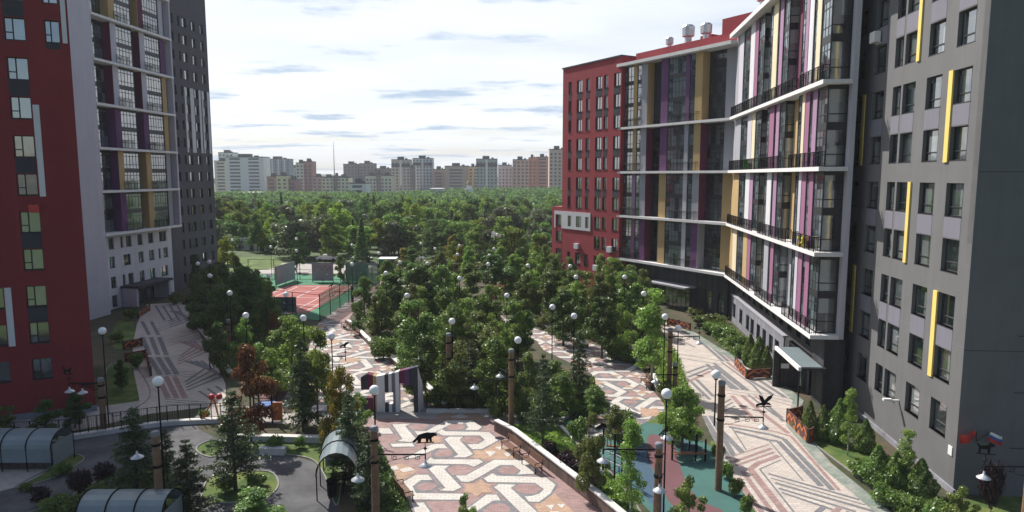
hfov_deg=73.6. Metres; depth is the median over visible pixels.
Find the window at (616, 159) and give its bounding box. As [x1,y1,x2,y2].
[613,157,618,169]
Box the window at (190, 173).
[189,172,192,180]
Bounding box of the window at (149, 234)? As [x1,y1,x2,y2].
[148,233,153,242]
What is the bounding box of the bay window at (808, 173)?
[804,172,809,234]
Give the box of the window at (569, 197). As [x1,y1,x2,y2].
[567,196,570,207]
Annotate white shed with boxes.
[239,237,261,249]
[256,245,266,250]
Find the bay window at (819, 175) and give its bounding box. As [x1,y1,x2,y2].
[811,171,823,249]
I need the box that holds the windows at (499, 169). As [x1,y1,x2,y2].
[499,169,510,186]
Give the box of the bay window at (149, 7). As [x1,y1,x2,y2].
[142,0,157,32]
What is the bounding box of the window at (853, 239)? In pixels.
[849,223,855,248]
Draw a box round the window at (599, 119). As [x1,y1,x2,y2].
[596,117,601,129]
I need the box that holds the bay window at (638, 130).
[636,128,640,169]
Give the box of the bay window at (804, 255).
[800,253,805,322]
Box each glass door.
[138,285,154,301]
[664,286,689,309]
[790,343,809,394]
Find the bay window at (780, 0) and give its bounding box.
[776,0,780,96]
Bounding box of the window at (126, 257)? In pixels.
[124,254,129,265]
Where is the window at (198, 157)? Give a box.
[197,156,200,164]
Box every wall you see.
[52,417,229,441]
[197,328,211,341]
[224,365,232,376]
[236,433,321,442]
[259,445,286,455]
[274,297,296,313]
[275,261,294,286]
[312,263,333,281]
[346,264,368,281]
[346,319,372,346]
[390,356,447,407]
[426,408,489,412]
[494,419,625,511]
[535,319,588,347]
[559,425,604,473]
[561,406,641,420]
[619,356,649,370]
[653,373,671,400]
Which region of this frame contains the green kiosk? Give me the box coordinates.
[378,257,397,273]
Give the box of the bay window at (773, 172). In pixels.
[770,172,773,233]
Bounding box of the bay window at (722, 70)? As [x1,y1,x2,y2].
[708,49,726,118]
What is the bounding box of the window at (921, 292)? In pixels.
[911,285,926,318]
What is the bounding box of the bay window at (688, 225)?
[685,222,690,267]
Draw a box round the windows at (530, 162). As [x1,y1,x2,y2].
[530,162,534,187]
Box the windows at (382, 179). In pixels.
[382,179,390,190]
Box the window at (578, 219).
[576,216,580,226]
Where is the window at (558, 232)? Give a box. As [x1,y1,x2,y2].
[555,231,560,240]
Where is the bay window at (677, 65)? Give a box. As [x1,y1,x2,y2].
[668,55,686,122]
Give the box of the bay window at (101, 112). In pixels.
[97,107,108,146]
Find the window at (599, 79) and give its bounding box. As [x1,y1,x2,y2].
[595,76,601,89]
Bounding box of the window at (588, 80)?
[587,79,589,90]
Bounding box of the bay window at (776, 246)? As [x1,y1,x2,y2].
[772,243,779,305]
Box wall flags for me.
[959,431,1002,445]
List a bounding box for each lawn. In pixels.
[26,455,82,482]
[33,469,185,511]
[106,363,138,404]
[112,319,134,348]
[197,441,223,455]
[202,471,277,501]
[224,257,281,270]
[235,442,339,503]
[517,423,638,511]
[644,351,685,383]
[646,412,698,427]
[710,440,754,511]
[814,439,898,509]
[949,496,1022,511]
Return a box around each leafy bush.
[17,482,32,491]
[36,492,70,511]
[49,461,72,476]
[57,493,81,511]
[108,329,123,341]
[123,308,138,318]
[127,351,143,367]
[167,291,180,303]
[198,410,210,417]
[214,476,235,492]
[244,473,267,487]
[265,433,284,446]
[293,434,305,447]
[350,319,365,331]
[365,317,383,329]
[366,336,400,357]
[391,358,409,371]
[394,267,406,280]
[403,384,427,395]
[420,260,430,268]
[423,389,447,407]
[436,259,462,269]
[458,261,486,270]
[485,394,504,417]
[535,314,551,325]
[565,416,588,441]
[605,345,623,359]
[616,407,635,435]
[619,347,636,361]
[624,323,644,336]
[655,379,672,392]
[671,386,686,407]
[686,306,705,314]
[692,315,711,324]
[699,321,720,332]
[704,314,728,322]
[709,324,736,338]
[710,444,725,457]
[722,461,733,478]
[724,334,746,348]
[728,477,744,495]
[733,344,747,356]
[739,493,753,511]
[845,456,874,476]
[869,479,901,506]
[894,492,925,511]
[921,504,946,511]
[922,496,949,509]
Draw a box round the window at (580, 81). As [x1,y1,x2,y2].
[578,80,581,92]
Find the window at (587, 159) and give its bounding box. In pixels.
[586,158,588,169]
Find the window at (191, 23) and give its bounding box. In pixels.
[190,21,194,31]
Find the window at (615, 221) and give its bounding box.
[611,218,617,230]
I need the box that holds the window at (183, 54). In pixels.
[182,52,186,62]
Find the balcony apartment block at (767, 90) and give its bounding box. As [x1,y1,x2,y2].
[616,0,864,408]
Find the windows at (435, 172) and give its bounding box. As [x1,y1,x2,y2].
[435,172,441,186]
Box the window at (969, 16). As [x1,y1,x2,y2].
[956,6,977,47]
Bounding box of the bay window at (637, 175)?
[635,174,639,214]
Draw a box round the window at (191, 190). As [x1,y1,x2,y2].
[190,189,193,197]
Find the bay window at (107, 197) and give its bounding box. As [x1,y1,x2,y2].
[103,193,114,231]
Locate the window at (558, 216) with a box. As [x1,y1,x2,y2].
[557,215,560,225]
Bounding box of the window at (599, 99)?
[597,97,601,109]
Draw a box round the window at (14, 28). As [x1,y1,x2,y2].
[3,17,26,40]
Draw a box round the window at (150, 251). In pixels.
[149,250,154,260]
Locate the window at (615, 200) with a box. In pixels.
[611,198,617,210]
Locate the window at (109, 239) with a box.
[108,238,114,249]
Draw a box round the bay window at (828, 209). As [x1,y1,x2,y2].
[820,171,843,250]
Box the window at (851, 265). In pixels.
[847,264,852,288]
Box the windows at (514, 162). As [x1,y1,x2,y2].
[514,162,527,187]
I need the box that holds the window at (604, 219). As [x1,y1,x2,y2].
[601,217,605,229]
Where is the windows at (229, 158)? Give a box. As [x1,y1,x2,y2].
[229,158,259,190]
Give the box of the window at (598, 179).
[594,177,600,189]
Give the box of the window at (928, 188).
[917,183,934,214]
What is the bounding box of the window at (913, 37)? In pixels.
[904,31,917,64]
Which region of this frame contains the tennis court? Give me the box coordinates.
[272,285,355,312]
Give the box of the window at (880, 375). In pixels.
[874,365,882,393]
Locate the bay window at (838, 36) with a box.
[829,0,853,78]
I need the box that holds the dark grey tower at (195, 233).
[161,0,217,290]
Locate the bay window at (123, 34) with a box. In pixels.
[115,24,132,66]
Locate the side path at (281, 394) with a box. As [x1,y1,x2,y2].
[260,387,288,410]
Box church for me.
[464,180,473,191]
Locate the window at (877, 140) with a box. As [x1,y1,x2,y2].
[872,137,880,163]
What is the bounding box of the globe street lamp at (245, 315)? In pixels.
[242,312,248,343]
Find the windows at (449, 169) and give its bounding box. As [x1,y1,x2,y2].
[449,169,462,189]
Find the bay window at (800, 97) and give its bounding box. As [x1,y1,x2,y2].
[796,95,802,165]
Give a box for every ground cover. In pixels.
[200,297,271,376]
[204,291,267,377]
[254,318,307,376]
[360,292,515,390]
[361,293,515,387]
[386,354,477,406]
[451,376,595,417]
[498,287,661,337]
[501,283,661,338]
[514,423,629,510]
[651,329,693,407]
[661,395,698,440]
[706,312,751,356]
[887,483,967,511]
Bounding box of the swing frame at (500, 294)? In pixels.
[491,285,504,305]
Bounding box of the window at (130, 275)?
[128,273,132,283]
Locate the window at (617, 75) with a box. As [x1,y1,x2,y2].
[613,72,620,86]
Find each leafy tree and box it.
[0,405,16,427]
[26,399,63,438]
[60,392,93,427]
[113,359,128,389]
[179,271,222,320]
[184,274,209,328]
[185,282,214,332]
[188,254,208,293]
[192,283,244,341]
[200,321,233,373]
[208,264,224,287]
[215,197,225,218]
[216,219,224,240]
[216,266,230,284]
[218,201,244,221]
[218,236,238,264]
[219,262,229,281]
[219,343,278,441]
[220,199,236,210]
[220,220,244,246]
[220,265,268,323]
[221,213,233,234]
[226,275,250,323]
[227,317,263,360]
[229,200,251,236]
[229,255,242,283]
[231,224,249,248]
[232,486,286,511]
[235,196,247,206]
[245,213,266,251]
[248,276,282,335]
[251,199,268,213]
[252,279,285,330]
[255,199,263,223]
[255,227,275,251]
[256,206,268,225]
[259,202,274,217]
[260,353,286,388]
[261,315,323,393]
[262,217,272,234]
[263,230,284,249]
[263,311,280,338]
[264,218,278,231]
[265,201,277,212]
[265,315,308,359]
[269,206,282,225]
[277,206,296,220]
[278,219,292,244]
[282,212,307,234]
[289,232,310,257]
[290,248,305,272]
[294,326,331,419]
[296,198,306,214]
[297,202,314,222]
[309,202,329,223]
[313,199,330,214]
[317,364,363,444]
[319,217,342,260]
[326,225,349,250]
[327,202,354,239]
[328,202,341,212]
[330,226,348,248]
[333,254,345,281]
[342,225,375,251]
[344,392,372,426]
[345,207,358,221]
[346,232,363,251]
[350,275,372,318]
[354,196,373,224]
[355,198,369,213]
[364,204,389,239]
[365,204,384,225]
[365,228,377,248]
[368,289,397,336]
[369,218,390,254]
[373,213,410,253]
[375,259,396,289]
[377,222,418,254]
[378,273,406,322]
[381,204,390,213]
[386,202,405,220]
[394,248,412,273]
[395,298,445,362]
[398,334,442,402]
[399,283,421,331]
[400,217,420,242]
[400,248,420,272]
[401,231,420,252]
[401,262,423,286]
[401,264,436,302]
[402,196,419,228]
[402,270,421,300]
[407,245,425,271]
[408,203,426,233]
[415,198,428,220]
[417,218,446,248]
[419,205,439,227]
[419,263,432,292]
[420,220,442,256]
[422,203,432,207]
[425,264,456,315]
[429,259,436,284]
[430,223,465,256]
[431,287,466,355]
[434,209,447,235]
[434,246,445,262]
[435,202,449,219]
[435,303,479,380]
[439,200,450,218]
[439,360,472,407]
[440,219,467,247]
[444,220,464,245]
[444,234,458,259]
[444,260,461,297]
[445,241,457,260]
[449,198,464,214]
[451,311,498,390]
[452,214,466,244]
[452,245,465,265]
[453,262,482,303]
[456,201,465,213]
[458,202,479,226]
[458,493,477,511]
[459,246,475,280]
[460,220,475,242]
[464,225,493,254]
[465,196,482,211]
[469,217,491,239]
[470,244,484,261]
[472,284,504,333]
[472,334,520,405]
[474,201,495,224]
[477,288,499,322]
[479,194,489,202]
[479,254,519,295]
[479,312,508,363]
[480,249,491,262]
[480,251,494,269]
[485,198,497,215]
[489,216,508,250]
[490,216,515,244]
[494,226,524,264]
[494,246,507,269]
[498,260,515,290]
[499,299,536,358]
[499,302,529,364]
[505,350,542,423]
[506,254,524,283]
[506,260,521,284]
[509,199,521,212]
[512,248,524,274]
[512,273,543,313]
[517,237,529,265]
[518,259,540,299]
[519,204,527,217]
[519,218,533,241]
[520,222,551,248]
[521,198,532,217]
[525,230,551,251]
[528,233,551,270]
[528,254,545,289]
[535,360,569,406]
[536,244,549,272]
[537,270,566,314]
[541,256,562,289]
[542,200,554,214]
[542,207,551,221]
[544,199,561,214]
[545,289,584,345]
[546,252,562,278]
[546,277,563,301]
[548,372,581,416]
[556,253,569,282]
[556,269,593,320]
[562,256,577,285]
[573,288,591,323]
[573,412,610,492]
[574,296,618,357]
[579,384,610,421]
[584,272,621,330]
[596,257,621,311]
[602,404,627,445]
[604,303,639,357]
[613,269,651,325]
[617,267,635,305]
[625,264,645,299]
[636,267,655,290]
[636,268,651,317]
[656,384,706,450]
[667,474,707,511]
[940,485,980,511]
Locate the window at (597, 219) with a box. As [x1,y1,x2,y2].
[595,217,599,229]
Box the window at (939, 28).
[928,20,945,56]
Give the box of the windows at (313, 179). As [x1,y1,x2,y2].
[313,179,320,190]
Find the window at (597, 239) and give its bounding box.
[595,236,599,248]
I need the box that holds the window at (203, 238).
[201,237,205,245]
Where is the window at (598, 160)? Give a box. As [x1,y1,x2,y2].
[596,157,600,169]
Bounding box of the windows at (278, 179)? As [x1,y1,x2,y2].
[278,179,285,190]
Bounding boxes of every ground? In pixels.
[73,269,980,511]
[214,178,523,262]
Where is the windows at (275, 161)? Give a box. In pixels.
[275,161,288,173]
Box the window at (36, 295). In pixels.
[26,285,47,307]
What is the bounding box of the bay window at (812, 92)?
[808,91,813,164]
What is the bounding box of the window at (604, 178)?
[603,177,605,189]
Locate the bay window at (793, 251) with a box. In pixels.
[789,249,794,311]
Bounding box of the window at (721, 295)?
[718,292,723,312]
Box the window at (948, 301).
[936,293,954,329]
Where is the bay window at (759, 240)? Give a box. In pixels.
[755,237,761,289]
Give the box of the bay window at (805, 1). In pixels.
[800,0,806,87]
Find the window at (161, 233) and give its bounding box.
[159,231,166,241]
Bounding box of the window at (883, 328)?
[877,320,885,348]
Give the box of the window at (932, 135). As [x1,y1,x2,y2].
[923,129,938,161]
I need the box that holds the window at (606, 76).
[605,75,607,87]
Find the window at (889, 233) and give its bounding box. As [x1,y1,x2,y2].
[882,229,891,257]
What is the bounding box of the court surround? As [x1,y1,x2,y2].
[260,274,381,319]
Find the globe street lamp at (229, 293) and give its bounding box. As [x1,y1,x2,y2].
[227,290,232,356]
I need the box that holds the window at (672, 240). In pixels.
[664,221,681,265]
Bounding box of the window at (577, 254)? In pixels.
[576,253,579,264]
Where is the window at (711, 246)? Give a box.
[703,224,720,269]
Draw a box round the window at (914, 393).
[904,384,919,419]
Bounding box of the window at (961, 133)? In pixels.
[948,125,968,160]
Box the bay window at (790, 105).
[783,101,794,167]
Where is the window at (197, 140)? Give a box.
[196,139,200,148]
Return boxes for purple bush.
[29,485,52,503]
[64,468,92,493]
[92,461,117,482]
[541,440,559,456]
[556,447,579,464]
[566,459,582,474]
[589,473,606,488]
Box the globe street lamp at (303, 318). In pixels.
[300,315,306,384]
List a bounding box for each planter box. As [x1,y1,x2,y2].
[122,337,142,349]
[124,349,151,375]
[137,304,150,317]
[667,317,690,330]
[734,357,770,378]
[786,405,814,443]
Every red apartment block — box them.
[0,0,96,420]
[552,55,635,288]
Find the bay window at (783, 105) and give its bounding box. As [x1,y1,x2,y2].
[778,101,785,167]
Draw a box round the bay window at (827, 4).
[819,0,832,80]
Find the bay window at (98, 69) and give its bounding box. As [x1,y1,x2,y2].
[94,63,105,102]
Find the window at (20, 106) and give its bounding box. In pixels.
[10,96,31,118]
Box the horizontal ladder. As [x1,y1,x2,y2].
[600,450,632,473]
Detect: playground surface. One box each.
[564,419,743,511]
[616,442,665,511]
[647,434,722,511]
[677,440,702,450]
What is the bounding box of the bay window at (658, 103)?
[654,62,661,123]
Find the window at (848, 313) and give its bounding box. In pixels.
[844,304,849,328]
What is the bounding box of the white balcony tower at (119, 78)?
[67,0,181,319]
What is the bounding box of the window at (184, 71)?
[183,70,187,79]
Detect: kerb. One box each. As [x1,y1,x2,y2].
[14,453,84,487]
[28,465,178,511]
[105,362,150,415]
[196,440,220,457]
[201,470,278,503]
[249,450,341,505]
[501,419,640,511]
[812,438,895,509]
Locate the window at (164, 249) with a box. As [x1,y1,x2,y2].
[163,247,166,257]
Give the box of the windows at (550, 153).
[550,153,560,187]
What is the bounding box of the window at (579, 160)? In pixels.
[577,158,581,169]
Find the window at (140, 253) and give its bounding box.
[138,252,144,262]
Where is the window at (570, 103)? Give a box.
[568,101,571,113]
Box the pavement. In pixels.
[11,401,585,430]
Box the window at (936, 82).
[924,75,941,109]
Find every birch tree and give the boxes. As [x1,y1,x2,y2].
[379,272,395,301]
[406,286,428,323]
[462,298,478,332]
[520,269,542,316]
[527,251,537,269]
[566,281,588,324]
[594,254,604,281]
[613,265,624,275]
[613,418,647,511]
[632,288,667,387]
[839,387,860,455]
[893,428,917,486]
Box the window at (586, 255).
[583,254,587,265]
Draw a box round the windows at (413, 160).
[413,160,431,189]
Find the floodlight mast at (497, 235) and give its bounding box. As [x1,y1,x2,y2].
[491,232,500,247]
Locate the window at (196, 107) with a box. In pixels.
[195,106,199,115]
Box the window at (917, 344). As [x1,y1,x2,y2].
[907,334,923,369]
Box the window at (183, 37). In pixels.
[181,35,186,45]
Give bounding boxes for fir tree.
[277,192,283,211]
[343,218,355,252]
[351,218,373,262]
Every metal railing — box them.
[0,403,237,432]
[426,394,494,408]
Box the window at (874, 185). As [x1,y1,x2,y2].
[866,182,877,208]
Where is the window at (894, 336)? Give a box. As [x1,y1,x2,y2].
[886,324,898,356]
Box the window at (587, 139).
[585,138,588,150]
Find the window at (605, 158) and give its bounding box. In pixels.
[604,157,606,169]
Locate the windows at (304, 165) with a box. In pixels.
[304,165,311,190]
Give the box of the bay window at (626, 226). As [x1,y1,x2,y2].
[622,217,630,257]
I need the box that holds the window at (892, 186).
[885,182,894,210]
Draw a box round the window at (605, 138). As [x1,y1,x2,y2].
[602,137,606,149]
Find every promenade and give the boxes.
[133,302,225,414]
[661,320,890,511]
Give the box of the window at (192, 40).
[191,38,195,48]
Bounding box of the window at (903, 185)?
[895,182,907,211]
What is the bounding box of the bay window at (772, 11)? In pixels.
[768,5,774,98]
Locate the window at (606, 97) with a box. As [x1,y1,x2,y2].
[604,96,607,108]
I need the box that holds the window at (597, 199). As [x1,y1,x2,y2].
[595,197,599,209]
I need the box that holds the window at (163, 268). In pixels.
[161,265,168,275]
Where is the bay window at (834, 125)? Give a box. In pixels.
[825,85,848,166]
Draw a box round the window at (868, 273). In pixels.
[862,269,872,297]
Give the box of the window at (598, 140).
[596,137,600,149]
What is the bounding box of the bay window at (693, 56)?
[689,53,695,120]
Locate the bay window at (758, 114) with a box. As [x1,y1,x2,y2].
[754,110,761,168]
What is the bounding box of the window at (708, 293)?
[705,290,710,310]
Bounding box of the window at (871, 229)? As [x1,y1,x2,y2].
[863,225,875,253]
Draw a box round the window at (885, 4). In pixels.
[876,0,889,29]
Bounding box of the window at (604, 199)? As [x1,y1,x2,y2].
[603,197,605,209]
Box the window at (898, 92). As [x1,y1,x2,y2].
[893,86,900,115]
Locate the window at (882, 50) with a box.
[874,44,886,74]
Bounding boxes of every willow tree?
[216,219,234,250]
[220,195,233,208]
[247,203,253,214]
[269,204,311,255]
[291,199,298,206]
[304,214,337,253]
[322,194,330,213]
[337,199,357,214]
[358,214,368,225]
[379,221,402,255]
[403,215,421,240]
[477,216,500,251]
[479,201,490,217]
[486,207,504,227]
[495,195,504,205]
[503,205,525,236]
[523,212,549,249]
[524,209,546,226]
[543,216,551,233]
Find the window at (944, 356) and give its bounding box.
[932,347,950,384]
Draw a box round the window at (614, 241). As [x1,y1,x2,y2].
[612,238,617,251]
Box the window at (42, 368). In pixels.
[32,358,53,379]
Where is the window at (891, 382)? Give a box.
[883,370,895,402]
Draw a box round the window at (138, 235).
[137,234,141,244]
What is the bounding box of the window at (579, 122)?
[577,119,581,131]
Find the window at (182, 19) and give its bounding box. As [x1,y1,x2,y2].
[180,17,186,28]
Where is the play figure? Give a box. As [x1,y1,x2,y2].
[200,393,222,418]
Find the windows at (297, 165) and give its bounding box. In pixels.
[297,165,302,190]
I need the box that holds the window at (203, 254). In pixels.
[202,253,205,261]
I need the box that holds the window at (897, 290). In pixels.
[889,278,902,308]
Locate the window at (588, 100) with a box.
[587,99,589,110]
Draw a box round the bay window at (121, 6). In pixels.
[114,0,130,24]
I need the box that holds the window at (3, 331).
[0,325,8,346]
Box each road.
[0,424,336,511]
[228,263,546,286]
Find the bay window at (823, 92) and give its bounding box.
[815,85,828,166]
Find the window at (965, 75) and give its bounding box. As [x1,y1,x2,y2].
[952,67,972,104]
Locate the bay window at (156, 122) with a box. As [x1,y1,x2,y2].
[149,113,164,150]
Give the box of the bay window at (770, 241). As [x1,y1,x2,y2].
[767,241,770,293]
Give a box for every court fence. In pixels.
[248,259,377,279]
[276,290,319,320]
[319,263,378,320]
[345,263,378,283]
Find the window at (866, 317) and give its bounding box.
[858,311,869,340]
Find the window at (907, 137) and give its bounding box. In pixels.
[899,133,911,162]
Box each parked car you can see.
[316,254,337,261]
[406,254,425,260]
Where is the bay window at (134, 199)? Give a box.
[126,192,142,229]
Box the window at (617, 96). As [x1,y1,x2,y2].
[613,94,619,107]
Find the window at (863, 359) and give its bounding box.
[856,354,867,382]
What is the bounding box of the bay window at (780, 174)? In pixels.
[775,172,782,237]
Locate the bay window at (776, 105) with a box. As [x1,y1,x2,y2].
[773,105,776,157]
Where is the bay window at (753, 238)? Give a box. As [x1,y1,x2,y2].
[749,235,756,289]
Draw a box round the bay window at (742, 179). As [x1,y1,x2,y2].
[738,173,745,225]
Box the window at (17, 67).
[7,57,29,80]
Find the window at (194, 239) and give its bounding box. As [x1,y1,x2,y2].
[192,238,196,247]
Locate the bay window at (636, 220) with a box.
[634,218,638,259]
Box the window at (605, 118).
[604,116,606,128]
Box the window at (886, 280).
[879,275,888,303]
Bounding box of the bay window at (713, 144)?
[707,122,724,170]
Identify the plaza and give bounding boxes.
[365,413,600,511]
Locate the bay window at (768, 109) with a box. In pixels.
[765,107,769,165]
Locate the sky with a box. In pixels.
[205,0,759,177]
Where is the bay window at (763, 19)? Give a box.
[757,13,765,104]
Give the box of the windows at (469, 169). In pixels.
[469,169,475,188]
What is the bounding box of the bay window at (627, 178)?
[623,174,631,214]
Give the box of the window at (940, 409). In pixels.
[928,399,946,438]
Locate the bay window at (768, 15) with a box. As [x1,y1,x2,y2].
[763,13,770,99]
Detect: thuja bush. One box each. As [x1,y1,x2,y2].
[741,333,759,366]
[747,336,770,368]
[759,345,772,371]
[799,400,821,432]
[815,404,831,441]
[825,398,852,444]
[852,418,876,452]
[857,444,893,487]
[879,450,910,490]
[903,458,940,499]
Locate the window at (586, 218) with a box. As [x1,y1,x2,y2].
[585,217,588,227]
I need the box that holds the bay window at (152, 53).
[144,34,160,73]
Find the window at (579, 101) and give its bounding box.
[576,100,581,112]
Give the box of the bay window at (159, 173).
[151,153,166,188]
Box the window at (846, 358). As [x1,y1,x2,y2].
[844,344,848,369]
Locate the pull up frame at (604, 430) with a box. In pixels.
[588,427,622,479]
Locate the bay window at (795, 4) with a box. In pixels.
[787,0,799,93]
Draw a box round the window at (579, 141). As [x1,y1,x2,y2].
[577,139,581,150]
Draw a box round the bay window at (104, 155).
[100,150,111,189]
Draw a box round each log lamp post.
[62,327,109,427]
[130,376,166,511]
[226,319,256,354]
[330,284,353,306]
[351,385,436,511]
[372,295,376,336]
[415,318,454,384]
[470,336,521,426]
[479,271,487,293]
[597,388,672,511]
[651,362,677,387]
[667,324,702,383]
[711,370,772,491]
[975,442,1023,511]
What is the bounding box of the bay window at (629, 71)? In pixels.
[624,65,633,126]
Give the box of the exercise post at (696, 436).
[692,434,701,450]
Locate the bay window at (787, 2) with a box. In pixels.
[781,0,790,95]
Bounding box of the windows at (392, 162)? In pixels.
[392,162,408,189]
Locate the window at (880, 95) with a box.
[871,91,883,119]
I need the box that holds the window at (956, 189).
[944,183,963,217]
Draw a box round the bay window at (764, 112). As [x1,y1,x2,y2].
[760,110,766,168]
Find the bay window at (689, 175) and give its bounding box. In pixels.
[686,173,691,219]
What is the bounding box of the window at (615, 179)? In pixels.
[613,177,618,189]
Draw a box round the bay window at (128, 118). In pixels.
[121,109,137,148]
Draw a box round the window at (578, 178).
[577,177,580,188]
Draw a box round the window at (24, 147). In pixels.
[13,135,35,157]
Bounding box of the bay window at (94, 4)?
[89,0,99,13]
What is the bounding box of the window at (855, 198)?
[852,181,858,206]
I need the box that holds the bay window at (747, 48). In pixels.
[742,26,751,108]
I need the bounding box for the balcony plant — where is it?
[797,235,805,247]
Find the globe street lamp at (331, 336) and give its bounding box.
[328,332,348,416]
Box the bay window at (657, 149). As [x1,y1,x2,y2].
[652,128,659,170]
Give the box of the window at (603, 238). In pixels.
[602,237,605,249]
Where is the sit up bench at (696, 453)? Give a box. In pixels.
[671,439,706,461]
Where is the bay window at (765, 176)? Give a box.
[762,172,766,229]
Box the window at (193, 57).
[192,55,196,65]
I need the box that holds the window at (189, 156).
[188,155,193,164]
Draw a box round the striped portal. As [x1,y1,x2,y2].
[319,365,423,411]
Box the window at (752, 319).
[749,319,753,334]
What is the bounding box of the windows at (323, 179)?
[323,179,332,190]
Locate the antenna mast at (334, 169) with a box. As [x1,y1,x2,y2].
[333,142,334,191]
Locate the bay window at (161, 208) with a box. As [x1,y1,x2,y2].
[153,191,169,226]
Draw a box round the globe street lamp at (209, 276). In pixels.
[207,274,211,311]
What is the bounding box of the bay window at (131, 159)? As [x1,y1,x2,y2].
[123,151,140,189]
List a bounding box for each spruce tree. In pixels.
[98,407,170,488]
[164,439,220,511]
[280,337,326,431]
[324,388,367,482]
[348,433,389,511]
[353,441,408,511]
[568,331,593,403]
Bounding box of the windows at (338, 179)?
[338,179,347,190]
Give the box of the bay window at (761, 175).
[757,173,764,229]
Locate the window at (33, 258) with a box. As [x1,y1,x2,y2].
[23,249,44,270]
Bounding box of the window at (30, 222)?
[20,212,41,233]
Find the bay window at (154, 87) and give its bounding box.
[146,74,162,111]
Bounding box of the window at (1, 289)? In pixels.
[0,288,4,309]
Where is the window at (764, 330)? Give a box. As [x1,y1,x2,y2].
[764,330,765,345]
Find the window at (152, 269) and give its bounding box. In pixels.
[150,268,154,278]
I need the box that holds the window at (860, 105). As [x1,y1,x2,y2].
[856,97,861,122]
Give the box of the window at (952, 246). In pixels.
[940,239,959,274]
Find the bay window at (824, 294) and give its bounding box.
[816,257,839,332]
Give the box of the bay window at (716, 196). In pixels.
[705,173,722,220]
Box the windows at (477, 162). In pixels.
[477,162,495,189]
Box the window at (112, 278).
[111,277,115,288]
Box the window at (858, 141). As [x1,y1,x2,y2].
[853,139,859,164]
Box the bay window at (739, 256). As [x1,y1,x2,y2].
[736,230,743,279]
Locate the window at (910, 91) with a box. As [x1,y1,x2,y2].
[901,82,915,114]
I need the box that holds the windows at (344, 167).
[344,167,356,181]
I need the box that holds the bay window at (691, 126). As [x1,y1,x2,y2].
[687,124,693,170]
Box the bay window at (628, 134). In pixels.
[624,129,632,169]
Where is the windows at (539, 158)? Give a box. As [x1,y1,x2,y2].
[539,158,545,187]
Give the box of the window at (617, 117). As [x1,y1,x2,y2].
[613,115,619,128]
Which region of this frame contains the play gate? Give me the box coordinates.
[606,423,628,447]
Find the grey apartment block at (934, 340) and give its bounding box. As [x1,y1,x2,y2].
[842,0,1023,496]
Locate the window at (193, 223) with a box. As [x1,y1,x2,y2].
[192,222,196,230]
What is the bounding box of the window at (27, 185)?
[17,174,38,195]
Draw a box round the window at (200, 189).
[199,188,202,197]
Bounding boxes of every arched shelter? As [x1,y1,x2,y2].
[0,427,74,471]
[75,488,183,511]
[315,428,359,500]
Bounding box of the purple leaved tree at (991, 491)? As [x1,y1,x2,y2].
[977,459,1006,511]
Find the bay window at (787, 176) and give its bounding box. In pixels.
[780,172,791,238]
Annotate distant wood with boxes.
[214,186,561,209]
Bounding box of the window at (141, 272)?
[140,270,143,280]
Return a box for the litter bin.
[326,477,336,496]
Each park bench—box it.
[341,320,350,327]
[350,327,359,334]
[392,475,413,501]
[500,433,522,457]
[520,448,544,473]
[640,373,653,389]
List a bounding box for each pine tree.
[147,428,181,481]
[194,390,270,490]
[457,340,483,396]
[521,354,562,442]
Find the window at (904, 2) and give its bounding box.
[897,0,906,19]
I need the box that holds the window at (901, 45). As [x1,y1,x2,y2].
[895,37,903,67]
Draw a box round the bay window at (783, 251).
[777,245,787,306]
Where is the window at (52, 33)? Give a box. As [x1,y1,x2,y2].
[44,20,60,43]
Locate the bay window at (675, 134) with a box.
[666,125,684,170]
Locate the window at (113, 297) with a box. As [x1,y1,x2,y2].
[112,295,118,306]
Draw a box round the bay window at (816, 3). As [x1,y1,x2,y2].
[811,0,817,83]
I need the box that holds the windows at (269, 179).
[269,179,273,190]
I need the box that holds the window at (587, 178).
[584,177,588,189]
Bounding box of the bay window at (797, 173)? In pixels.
[793,172,798,242]
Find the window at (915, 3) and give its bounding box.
[907,0,919,14]
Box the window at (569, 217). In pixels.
[568,216,570,225]
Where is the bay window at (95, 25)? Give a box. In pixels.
[91,19,102,58]
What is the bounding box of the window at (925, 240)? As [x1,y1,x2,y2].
[914,234,930,267]
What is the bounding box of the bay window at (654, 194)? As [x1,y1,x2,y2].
[651,174,658,216]
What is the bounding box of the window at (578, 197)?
[576,196,580,208]
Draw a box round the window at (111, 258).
[110,257,114,267]
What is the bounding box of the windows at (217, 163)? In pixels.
[217,163,224,189]
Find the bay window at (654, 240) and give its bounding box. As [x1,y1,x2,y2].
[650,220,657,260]
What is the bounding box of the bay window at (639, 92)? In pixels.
[637,64,641,125]
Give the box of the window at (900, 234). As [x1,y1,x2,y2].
[893,230,903,260]
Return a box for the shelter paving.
[0,469,45,490]
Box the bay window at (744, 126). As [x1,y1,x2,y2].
[740,115,747,169]
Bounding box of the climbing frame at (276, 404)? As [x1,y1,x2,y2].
[253,384,282,422]
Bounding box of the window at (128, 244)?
[126,236,130,246]
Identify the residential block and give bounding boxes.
[214,158,226,191]
[218,150,237,160]
[225,154,270,191]
[267,173,276,190]
[270,156,293,175]
[276,172,292,190]
[288,176,301,191]
[296,160,303,190]
[303,158,315,191]
[312,174,325,191]
[322,174,333,191]
[333,173,340,191]
[337,174,352,191]
[343,161,359,181]
[349,178,370,192]
[359,161,376,180]
[365,172,376,191]
[375,166,391,174]
[376,171,383,190]
[381,172,394,192]
[391,157,411,191]
[410,165,415,190]
[412,155,433,190]
[430,188,444,192]
[432,166,444,190]
[445,163,467,190]
[468,164,475,188]
[476,156,497,189]
[498,162,511,188]
[513,156,528,188]
[528,154,535,188]
[536,154,547,188]
[548,146,561,187]
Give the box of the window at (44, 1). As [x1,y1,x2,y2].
[41,0,56,3]
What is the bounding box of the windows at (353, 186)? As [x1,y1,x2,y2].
[352,185,361,192]

